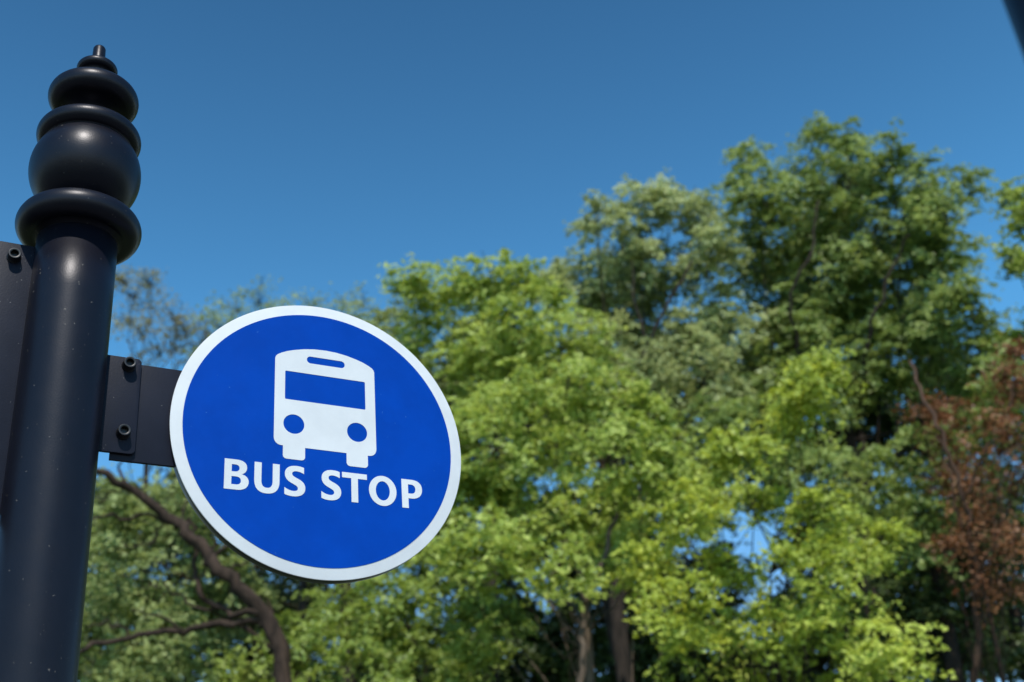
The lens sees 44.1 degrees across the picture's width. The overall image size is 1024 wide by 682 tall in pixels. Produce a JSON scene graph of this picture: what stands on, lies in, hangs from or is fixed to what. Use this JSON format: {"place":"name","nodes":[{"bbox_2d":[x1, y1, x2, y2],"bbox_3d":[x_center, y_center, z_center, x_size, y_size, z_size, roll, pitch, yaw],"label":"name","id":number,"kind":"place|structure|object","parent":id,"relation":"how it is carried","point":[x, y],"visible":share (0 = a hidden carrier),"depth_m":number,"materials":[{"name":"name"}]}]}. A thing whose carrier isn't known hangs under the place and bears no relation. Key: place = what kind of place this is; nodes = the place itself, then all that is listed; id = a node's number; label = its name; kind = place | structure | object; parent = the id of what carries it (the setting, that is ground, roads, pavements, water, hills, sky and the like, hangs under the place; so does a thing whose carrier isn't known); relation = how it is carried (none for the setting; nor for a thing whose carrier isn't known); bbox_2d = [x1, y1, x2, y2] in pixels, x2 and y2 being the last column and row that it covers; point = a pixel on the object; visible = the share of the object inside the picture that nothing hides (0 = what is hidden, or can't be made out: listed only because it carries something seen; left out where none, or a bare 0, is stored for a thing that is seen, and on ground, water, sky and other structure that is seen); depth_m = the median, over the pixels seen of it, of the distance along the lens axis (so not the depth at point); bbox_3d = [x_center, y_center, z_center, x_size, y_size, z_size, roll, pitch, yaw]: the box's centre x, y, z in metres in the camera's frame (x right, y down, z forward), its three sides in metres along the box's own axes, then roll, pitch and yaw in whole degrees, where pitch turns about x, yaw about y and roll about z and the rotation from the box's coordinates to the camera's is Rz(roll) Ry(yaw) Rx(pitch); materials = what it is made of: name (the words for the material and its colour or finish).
{"place":"outdoors","nodes":[
{"label":"outdoors","id":0,"kind":"place"},
{"bbox_2d":[0,0,1023,681],"label":"sky","id":1,"kind":"structure","parent":0,"point":[302,143],"materials":[{"name":"blue"}]},
{"bbox_2d":[1002,0,1023,56],"bbox_3d":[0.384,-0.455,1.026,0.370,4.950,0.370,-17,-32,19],"label":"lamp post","id":2,"kind":"object","parent":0,"point":[1014,10],"depth_m":0.90,"materials":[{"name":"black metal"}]},
{"bbox_3d":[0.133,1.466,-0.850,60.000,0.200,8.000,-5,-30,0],"label":"pavement","id":3,"kind":"structure","parent":0,"visible":0},
{"bbox_2d":[0,45,460,681],"bbox_3d":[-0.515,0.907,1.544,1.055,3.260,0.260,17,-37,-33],"label":"bus stop sign","id":4,"kind":"object","parent":3,"relation":"on","point":[310,445],"visible":1,"depth_m":2.02,"materials":[{"name":"blue metal"}]},
{"label":"ground","id":5,"kind":"structure","parent":0,"visible":0},
{"bbox_2d":[109,264,215,681],"bbox_3d":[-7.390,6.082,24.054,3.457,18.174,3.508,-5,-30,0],"label":"tree","id":6,"kind":"object","parent":5,"relation":"on","point":[128,319],"visible":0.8,"depth_m":27.56,"materials":[{"name":"green plant"}]},
{"bbox_2d":[78,462,291,681],"bbox_3d":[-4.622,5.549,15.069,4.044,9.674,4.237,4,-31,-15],"label":"tree","id":7,"kind":"object","parent":5,"relation":"on","point":[126,645],"visible":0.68,"depth_m":15.93,"materials":[{"name":"green plant"}]},
{"bbox_2d":[77,467,388,681],"bbox_3d":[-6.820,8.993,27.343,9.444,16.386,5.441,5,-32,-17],"label":"tree","id":8,"kind":"object","parent":5,"relation":"on","point":[280,587],"visible":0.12,"depth_m":28.27,"materials":[{"name":"green plant"}]},
{"bbox_2d":[180,275,400,680],"bbox_3d":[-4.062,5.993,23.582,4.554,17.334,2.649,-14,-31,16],"label":"tree","id":9,"kind":"object","parent":5,"relation":"on","point":[302,606],"visible":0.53,"depth_m":27.16,"materials":[{"name":"green plant"}]},
{"bbox_2d":[181,294,458,681],"bbox_3d":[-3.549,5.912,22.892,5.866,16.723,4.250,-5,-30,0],"label":"tree","id":10,"kind":"object","parent":5,"relation":"on","point":[393,311],"visible":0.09,"depth_m":25.93,"materials":[{"name":"green plant"}]},
{"bbox_2d":[195,518,541,681],"bbox_3d":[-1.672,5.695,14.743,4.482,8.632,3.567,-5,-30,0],"label":"tree","id":11,"kind":"object","parent":5,"relation":"on","point":[408,653],"visible":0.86,"depth_m":15.22,"materials":[{"name":"green plant"}]},
{"bbox_2d":[291,434,717,681],"bbox_3d":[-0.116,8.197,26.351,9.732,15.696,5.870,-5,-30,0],"label":"tree","id":12,"kind":"object","parent":5,"relation":"on","point":[547,663],"visible":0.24,"depth_m":26.66,"materials":[{"name":"green plant"}]},
{"bbox_2d":[376,247,634,681],"bbox_3d":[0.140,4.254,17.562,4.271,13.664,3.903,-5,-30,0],"label":"tree","id":13,"kind":"object","parent":5,"relation":"on","point":[488,293],"visible":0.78,"depth_m":19.63,"materials":[{"name":"green plant"}]},
{"bbox_2d":[403,353,724,681],"bbox_3d":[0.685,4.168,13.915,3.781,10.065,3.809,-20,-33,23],"label":"tree","id":14,"kind":"object","parent":5,"relation":"on","point":[476,476],"visible":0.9,"depth_m":15.07,"materials":[{"name":"green plant"}]},
{"bbox_2d":[420,224,751,681],"bbox_3d":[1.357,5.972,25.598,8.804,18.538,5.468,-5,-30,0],"label":"tree","id":15,"kind":"object","parent":5,"relation":"on","point":[607,619],"visible":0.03,"depth_m":27.26,"materials":[{"name":"green plant"}]},
{"bbox_2d":[531,167,792,681],"bbox_3d":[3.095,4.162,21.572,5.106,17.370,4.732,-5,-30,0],"label":"tree","id":16,"kind":"object","parent":5,"relation":"on","point":[680,341],"visible":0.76,"depth_m":24.22,"materials":[{"name":"green plant"}]},
{"bbox_2d":[599,341,956,681],"bbox_3d":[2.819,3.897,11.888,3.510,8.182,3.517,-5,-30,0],"label":"tree","id":17,"kind":"object","parent":5,"relation":"on","point":[726,455],"visible":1,"depth_m":12.52,"materials":[{"name":"green plant"}]},
{"bbox_2d":[579,355,1023,681],"bbox_3d":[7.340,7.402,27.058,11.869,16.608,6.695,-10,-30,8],"label":"tree","id":18,"kind":"object","parent":5,"relation":"on","point":[704,659],"visible":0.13,"depth_m":27.86,"materials":[{"name":"green plant"}]},
{"bbox_2d":[690,160,991,681],"bbox_3d":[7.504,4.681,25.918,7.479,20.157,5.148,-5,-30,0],"label":"tree","id":19,"kind":"object","parent":5,"relation":"on","point":[884,426],"visible":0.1,"depth_m":28.51,"materials":[{"name":"green plant"}]},
{"bbox_2d":[667,338,1023,681],"bbox_3d":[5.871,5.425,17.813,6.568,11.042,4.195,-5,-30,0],"label":"tree","id":20,"kind":"object","parent":5,"relation":"on","point":[731,411],"visible":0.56,"depth_m":18.86,"materials":[{"name":"green plant"}]},
{"bbox_2d":[694,110,1023,681],"bbox_3d":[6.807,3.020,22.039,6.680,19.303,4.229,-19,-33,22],"label":"tree","id":21,"kind":"object","parent":5,"relation":"on","point":[923,206],"visible":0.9,"depth_m":23.84,"materials":[{"name":"green plant"}]},
{"bbox_2d":[842,490,1023,681],"bbox_3d":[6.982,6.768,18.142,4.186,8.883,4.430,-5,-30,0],"label":"tree","id":22,"kind":"object","parent":5,"relation":"on","point":[928,601],"visible":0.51,"depth_m":18.47,"materials":[{"name":"green plant"}]},
{"bbox_2d":[892,331,1023,681],"bbox_3d":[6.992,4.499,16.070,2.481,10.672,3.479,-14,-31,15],"label":"tree","id":23,"kind":"object","parent":5,"relation":"on","point":[960,484],"visible":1,"depth_m":17.12,"materials":[{"name":"red plant"}]},
{"bbox_2d":[957,174,1023,462],"bbox_3d":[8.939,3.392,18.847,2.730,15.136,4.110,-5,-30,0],"label":"tree","id":24,"kind":"object","parent":5,"relation":"on","point":[1010,196],"visible":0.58,"depth_m":21.30,"materials":[{"name":"green plant"}]}
]}

